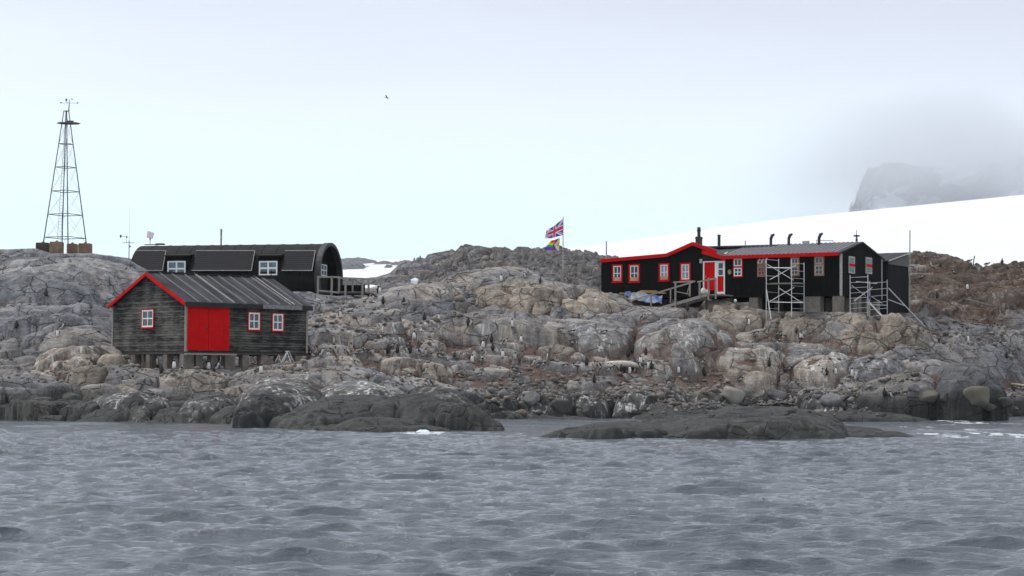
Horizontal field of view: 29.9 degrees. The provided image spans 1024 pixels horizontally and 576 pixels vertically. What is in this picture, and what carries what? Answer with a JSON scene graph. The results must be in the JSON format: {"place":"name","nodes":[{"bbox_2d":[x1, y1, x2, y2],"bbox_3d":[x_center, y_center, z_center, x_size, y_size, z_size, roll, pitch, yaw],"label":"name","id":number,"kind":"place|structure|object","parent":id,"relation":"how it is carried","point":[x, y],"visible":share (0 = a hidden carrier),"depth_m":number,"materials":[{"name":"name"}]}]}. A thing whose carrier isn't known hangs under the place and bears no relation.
{"place":"outdoors","nodes":[
{"label":"outdoors","id":0,"kind":"place"},
{"bbox_2d":[0,416,1023,575],"bbox_3d":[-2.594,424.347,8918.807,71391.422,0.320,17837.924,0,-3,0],"label":"sea water","id":1,"kind":"structure","parent":0,"point":[518,497],"depth_m":33.80,"materials":[{"name":"grey liquid"}]},
{"bbox_2d":[0,244,1023,439],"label":"rocky ground","id":2,"kind":"structure","parent":0,"point":[719,338],"depth_m":118.15,"materials":[{"name":"grey stone"}]},
{"bbox_2d":[36,99,91,253],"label":"lattice mast","id":3,"kind":"object","parent":2,"relation":"on","point":[56,246],"visible":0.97,"depth_m":149.92,"materials":[{"name":"metal"}]},
{"bbox_2d":[120,216,130,259],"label":"weather mast","id":4,"kind":"object","parent":2,"relation":"on","point":[121,236],"visible":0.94,"depth_m":139.29,"materials":[{"name":"metal"}]},
{"bbox_2d":[171,359,176,368],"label":"penguin","id":5,"kind":"object","parent":2,"relation":"on","point":[173,364],"visible":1,"depth_m":102.18,"materials":[{"name":"white"}]},
{"bbox_2d":[107,271,312,370],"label":"boathouse","id":6,"kind":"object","parent":2,"relation":"on","point":[189,320],"visible":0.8,"depth_m":107.13,"materials":[{"name":"grey wood"}]},
{"bbox_2d":[140,309,154,328],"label":"window","id":7,"kind":"structure","parent":6,"relation":"in","point":[147,315],"depth_m":107.08,"materials":[{"name":"white paint"}]},
{"bbox_2d":[187,307,208,349],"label":"door","id":8,"kind":"structure","parent":6,"relation":"in","point":[197,317],"depth_m":104.65,"materials":[{"name":"red paint"}]},
{"bbox_2d":[208,307,229,350],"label":"door","id":9,"kind":"structure","parent":6,"relation":"in","point":[218,325],"depth_m":105.55,"materials":[{"name":"red paint"}]},
{"bbox_2d":[247,312,260,330],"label":"window","id":10,"kind":"structure","parent":6,"relation":"in","point":[254,318],"depth_m":107.17,"materials":[{"name":"white paint"}]},
{"bbox_2d":[271,313,283,331],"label":"window","id":11,"kind":"structure","parent":6,"relation":"in","point":[277,318],"depth_m":108.23,"materials":[{"name":"white paint"}]},
{"bbox_2d":[214,361,221,368],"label":"penguin","id":12,"kind":"object","parent":2,"relation":"on","point":[217,365],"visible":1,"depth_m":104.88,"materials":[{"name":"white"}]},
{"bbox_2d":[220,229,221,244],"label":"wooden mast","id":13,"kind":"object","parent":2,"relation":"on","point":[220,236],"visible":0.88,"depth_m":144.78,"materials":[{"name":"grey wood"}]},
{"bbox_2d":[131,243,342,295],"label":"arched hut","id":14,"kind":"object","parent":2,"relation":"on","point":[296,267],"visible":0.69,"depth_m":138.12,"materials":[{"name":"black metal"}]},
{"bbox_2d":[146,231,153,239],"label":"panel antenna","id":15,"kind":"object","parent":14,"relation":"on","point":[150,235],"visible":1,"depth_m":142.31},
{"bbox_2d":[167,261,185,272],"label":"window","id":16,"kind":"structure","parent":14,"relation":"in","point":[172,266],"depth_m":138.80,"materials":[{"name":"white paint"}]},
{"bbox_2d":[259,261,277,274],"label":"window","id":17,"kind":"structure","parent":14,"relation":"in","point":[264,266],"depth_m":137.09,"materials":[{"name":"white paint"}]},
{"bbox_2d":[321,264,326,275],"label":"window","id":18,"kind":"structure","parent":14,"relation":"in","point":[323,267],"depth_m":139.38,"materials":[{"name":"white paint"}]},
{"bbox_2d":[321,261,327,289],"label":"door","id":19,"kind":"structure","parent":14,"relation":"in","point":[324,281],"depth_m":139.65,"materials":[{"name":"black wood"}]},
{"bbox_2d":[258,363,263,372],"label":"penguin","id":20,"kind":"object","parent":2,"relation":"on","point":[260,369],"visible":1,"depth_m":101.49,"materials":[{"name":"white"}]},
{"bbox_2d":[281,351,293,362],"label":"step ladder","id":21,"kind":"object","parent":2,"relation":"on","point":[286,353],"visible":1,"depth_m":103.83,"materials":[{"name":"metal"}]},
{"bbox_2d":[318,347,324,355],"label":"penguin","id":22,"kind":"object","parent":2,"relation":"on","point":[320,352],"visible":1,"depth_m":107.81,"materials":[{"name":"white"}]},
{"bbox_2d":[316,276,373,297],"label":"timber deck","id":23,"kind":"structure","parent":2,"relation":"on","point":[345,289],"depth_m":135.46,"materials":[{"name":"grey wood"}]},
{"bbox_2d":[411,278,417,283],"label":"snow patch","id":24,"kind":"object","parent":2,"relation":"on","point":[414,280],"visible":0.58,"depth_m":151.84,"materials":[{"name":"white snow"}]},
{"bbox_2d":[426,377,432,385],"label":"penguin","id":25,"kind":"object","parent":2,"relation":"on","point":[430,382],"visible":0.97,"depth_m":105.00,"materials":[{"name":"white"}]},
{"bbox_2d":[437,352,445,356],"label":"penguin","id":26,"kind":"object","parent":2,"relation":"on","point":[441,355],"visible":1,"depth_m":113.41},
{"bbox_2d":[445,313,452,319],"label":"boulder","id":27,"kind":"object","parent":2,"relation":"on","point":[448,315],"visible":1,"depth_m":122.83,"materials":[{"name":"grey stone"}]},
{"bbox_2d":[6,295,1023,416],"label":"shore rubble","id":28,"kind":"object","parent":2,"relation":"on","point":[597,395],"visible":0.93,"depth_m":112.13,"materials":[{"name":"stone"}]},
{"bbox_2d":[512,371,522,375],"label":"penguin","id":29,"kind":"object","parent":2,"relation":"on","point":[516,373],"visible":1,"depth_m":113.23,"materials":[{"name":"white"}]},
{"bbox_2d":[518,401,526,407],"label":"boulder","id":30,"kind":"object","parent":2,"relation":"on","point":[521,404],"visible":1,"depth_m":107.24,"materials":[{"name":"stone"}]},
{"bbox_2d":[522,392,539,406],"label":"boulder","id":31,"kind":"object","parent":2,"relation":"on","point":[531,399],"visible":1,"depth_m":107.10,"materials":[{"name":"grey stone"}]},
{"bbox_2d":[536,361,546,365],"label":"penguin","id":32,"kind":"object","parent":2,"relation":"on","point":[540,363],"visible":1,"depth_m":115.74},
{"bbox_2d":[539,394,545,404],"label":"boulder","id":33,"kind":"object","parent":2,"relation":"on","point":[542,401],"visible":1,"depth_m":107.37,"materials":[{"name":"stone"}]},
{"bbox_2d":[537,342,555,365],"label":"timber stump","id":34,"kind":"object","parent":2,"relation":"on","point":[551,350],"visible":1,"depth_m":115.80,"materials":[{"name":"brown wood"}]},
{"bbox_2d":[551,399,570,413],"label":"boulder","id":35,"kind":"object","parent":2,"relation":"on","point":[562,406],"visible":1,"depth_m":106.99,"materials":[{"name":"stone"}]},
{"bbox_2d":[561,217,564,282],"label":"flagpole","id":36,"kind":"object","parent":2,"relation":"on","point":[562,258],"visible":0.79,"depth_m":148.82,"materials":[{"name":"white metal"}]},
{"bbox_2d":[544,238,559,249],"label":"flag","id":37,"kind":"object","parent":36,"relation":"hanging from","point":[553,245],"visible":1,"depth_m":149.00,"materials":[{"name":"multicoloured fabric"}]},
{"bbox_2d":[545,219,562,237],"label":"flag","id":38,"kind":"object","parent":36,"relation":"attached to","point":[556,230],"visible":1,"depth_m":148.96,"materials":[{"name":"multicoloured fabric"}]},
{"bbox_2d":[592,374,596,382],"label":"penguin","id":39,"kind":"object","parent":2,"relation":"on","point":[594,378],"visible":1,"depth_m":113.89,"materials":[{"name":"black"}]},
{"bbox_2d":[605,357,639,367],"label":"whale skeleton","id":40,"kind":"object","parent":2,"relation":"on","point":[628,363],"visible":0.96,"depth_m":117.78},
{"bbox_2d":[624,291,630,296],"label":"tarpaulin","id":41,"kind":"object","parent":2,"relation":"on","point":[628,293],"visible":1,"depth_m":134.55,"materials":[{"name":"blue plastic"}]},
{"bbox_2d":[625,348,630,356],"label":"penguin","id":42,"kind":"object","parent":2,"relation":"on","point":[627,353],"visible":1,"depth_m":119.65,"materials":[{"name":"black"}]},
{"bbox_2d":[628,291,645,300],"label":"tarpaulin","id":43,"kind":"object","parent":2,"relation":"on","point":[635,295],"visible":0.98,"depth_m":134.05,"materials":[{"name":"white plastic"}]},
{"bbox_2d":[642,294,661,303],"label":"tarpaulin","id":44,"kind":"object","parent":2,"relation":"on","point":[655,298],"visible":0.99,"depth_m":132.88,"materials":[{"name":"blue plastic"}]},
{"bbox_2d":[629,278,732,308],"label":"timber ramp","id":45,"kind":"structure","parent":2,"relation":"on","point":[695,299],"depth_m":131.15,"materials":[{"name":"grey wood"}]},
{"bbox_2d":[701,288,709,293],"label":"white sack","id":46,"kind":"object","parent":45,"relation":"on","point":[703,290],"visible":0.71,"depth_m":131.25,"materials":[{"name":"white fabric"}]},
{"bbox_2d":[722,386,745,404],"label":"boulder","id":47,"kind":"object","parent":2,"relation":"on","point":[731,395],"visible":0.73,"depth_m":115.36,"materials":[{"name":"stone"}]},
{"bbox_2d":[599,227,884,318],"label":"long house","id":48,"kind":"structure","parent":2,"relation":"on","point":[829,269],"depth_m":131.28,"materials":[{"name":"black paint"}]},
{"bbox_2d":[611,264,622,282],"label":"window","id":49,"kind":"structure","parent":48,"relation":"in","point":[617,269],"depth_m":136.09,"materials":[{"name":"white paint"}]},
{"bbox_2d":[628,264,639,282],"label":"window","id":50,"kind":"structure","parent":48,"relation":"in","point":[634,269],"depth_m":135.36,"materials":[{"name":"white paint"}]},
{"bbox_2d":[658,263,669,281],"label":"window","id":51,"kind":"structure","parent":48,"relation":"in","point":[663,267],"depth_m":134.11,"materials":[{"name":"white paint"}]},
{"bbox_2d":[680,263,690,280],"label":"window","id":52,"kind":"structure","parent":48,"relation":"in","point":[685,268],"depth_m":133.23,"materials":[{"name":"white paint"}]},
{"bbox_2d":[704,262,714,290],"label":"door","id":53,"kind":"structure","parent":48,"relation":"in","point":[709,268],"depth_m":132.22,"materials":[{"name":"red paint"}]},
{"bbox_2d":[717,262,723,275],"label":"window","id":54,"kind":"structure","parent":48,"relation":"in","point":[720,268],"depth_m":131.84,"materials":[{"name":"white paint"}]},
{"bbox_2d":[733,259,742,277],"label":"window","id":55,"kind":"structure","parent":48,"relation":"in","point":[737,263],"depth_m":131.10,"materials":[{"name":"red paint"}]},
{"bbox_2d":[757,259,765,276],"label":"window","id":56,"kind":"structure","parent":48,"relation":"in","point":[761,268],"depth_m":130.14,"materials":[{"name":"red paint"}]},
{"bbox_2d":[790,257,799,275],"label":"window","id":57,"kind":"structure","parent":48,"relation":"in","point":[795,260],"depth_m":128.84,"materials":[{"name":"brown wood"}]},
{"bbox_2d":[814,256,823,275],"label":"window","id":58,"kind":"structure","parent":48,"relation":"in","point":[818,260],"depth_m":127.97,"materials":[{"name":"white wood"}]},
{"bbox_2d":[848,256,854,273],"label":"window","id":59,"kind":"structure","parent":48,"relation":"in","point":[851,260],"depth_m":128.69,"materials":[{"name":"grey paint"}]},
{"bbox_2d":[865,257,871,273],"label":"window","id":60,"kind":"structure","parent":48,"relation":"in","point":[868,261],"depth_m":131.29,"materials":[{"name":"grey paint"}]},
{"bbox_2d":[766,357,771,366],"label":"penguin","id":61,"kind":"object","parent":2,"relation":"on","point":[769,362],"visible":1,"depth_m":119.28,"materials":[{"name":"black"}]},
{"bbox_2d":[767,388,786,399],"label":"boulder","id":62,"kind":"object","parent":2,"relation":"on","point":[771,393],"visible":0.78,"depth_m":118.04,"materials":[{"name":"grey stone"}]},
{"bbox_2d":[766,258,804,319],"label":"scaffold tower","id":63,"kind":"structure","parent":2,"relation":"on","point":[778,283],"depth_m":127.53,"materials":[{"name":"metal"}]},
{"bbox_2d":[820,394,842,406],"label":"boulder","id":64,"kind":"object","parent":2,"relation":"on","point":[832,400],"visible":1,"depth_m":112.05,"materials":[{"name":"grey stone"}]},
{"bbox_2d":[849,367,854,375],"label":"penguin","id":65,"kind":"object","parent":2,"relation":"on","point":[851,373],"visible":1,"depth_m":118.47,"materials":[{"name":"white"}]},
{"bbox_2d":[850,275,924,336],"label":"scaffold tower","id":66,"kind":"structure","parent":2,"relation":"on","point":[871,304],"depth_m":128.25,"materials":[{"name":"metal"}]},
{"bbox_2d":[878,252,910,314],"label":"lean to shed","id":67,"kind":"object","parent":2,"relation":"on","point":[895,266],"visible":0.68,"depth_m":135.71,"materials":[{"name":"black wood"}]},
{"bbox_2d":[909,230,910,312],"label":"pole","id":68,"kind":"object","parent":2,"relation":"on","point":[909,267],"visible":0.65,"depth_m":137.80,"materials":[{"name":"red metal"}]},
{"bbox_2d":[908,383,919,391],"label":"boulder","id":69,"kind":"object","parent":2,"relation":"on","point":[914,387],"visible":1,"depth_m":108.75,"materials":[{"name":"grey stone"}]},
{"bbox_2d":[919,390,937,402],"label":"boulder","id":70,"kind":"object","parent":2,"relation":"on","point":[930,396],"visible":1,"depth_m":108.67,"materials":[{"name":"stone"}]},
{"bbox_2d":[940,392,947,401],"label":"boulder","id":71,"kind":"object","parent":2,"relation":"on","point":[943,396],"visible":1,"depth_m":108.29,"materials":[{"name":"stone"}]},
{"bbox_2d":[963,386,989,409],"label":"boulder","id":72,"kind":"object","parent":2,"relation":"on","point":[977,395],"visible":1,"depth_m":107.29,"materials":[{"name":"stone"}]},
{"bbox_2d":[968,299,994,305],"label":"driftwood plank","id":73,"kind":"object","parent":2,"relation":"on","point":[980,302],"visible":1,"depth_m":140.30,"materials":[{"name":"grey wood"}]},
{"bbox_2d":[985,403,996,411],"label":"boulder","id":74,"kind":"object","parent":2,"relation":"on","point":[989,407],"visible":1,"depth_m":107.20,"materials":[{"name":"stone"}]},
{"bbox_2d":[997,397,1013,406],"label":"boulder","id":75,"kind":"object","parent":2,"relation":"on","point":[1005,402],"visible":1,"depth_m":108.29,"materials":[{"name":"stone"}]},
{"bbox_2d":[1011,383,1023,386],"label":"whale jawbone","id":76,"kind":"object","parent":2,"relation":"on","point":[1017,384],"visible":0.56,"depth_m":127.94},
{"bbox_2d":[0,0,1023,259],"label":"sky","id":77,"kind":"structure","parent":0,"point":[258,122],"materials":[{"name":"white"}]},
{"bbox_2d":[343,195,1023,277],"bbox_3d":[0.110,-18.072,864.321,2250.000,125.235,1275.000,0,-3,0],"label":"snow slope","id":78,"kind":"structure","parent":0,"point":[986,230],"depth_m":541.56,"materials":[{"name":"white snow"}]},
{"bbox_2d":[342,262,367,269],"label":"rock outcrop","id":79,"kind":"object","parent":78,"relation":"on","point":[350,265],"visible":0.6,"depth_m":634.65,"materials":[{"name":"grey stone"}]},
{"bbox_2d":[341,257,376,263],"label":"rock outcrop","id":80,"kind":"object","parent":78,"relation":"on","point":[362,260],"visible":0.58,"depth_m":798.78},
{"bbox_2d":[374,261,391,263],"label":"rock outcrop","id":81,"kind":"object","parent":78,"relation":"on","point":[384,262],"visible":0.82,"depth_m":764.89,"materials":[{"name":"grey stone"}]},
{"bbox_2d":[391,260,411,264],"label":"rock outcrop","id":82,"kind":"object","parent":78,"relation":"on","point":[397,263],"visible":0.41,"depth_m":734.17,"materials":[{"name":"grey stone"}]},
{"bbox_2d":[848,157,1023,211],"bbox_3d":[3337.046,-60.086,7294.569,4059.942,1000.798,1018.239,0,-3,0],"label":"mountain","id":83,"kind":"structure","parent":0,"point":[890,185],"depth_m":7561.61,"materials":[{"name":"grey snow"}]}
]}

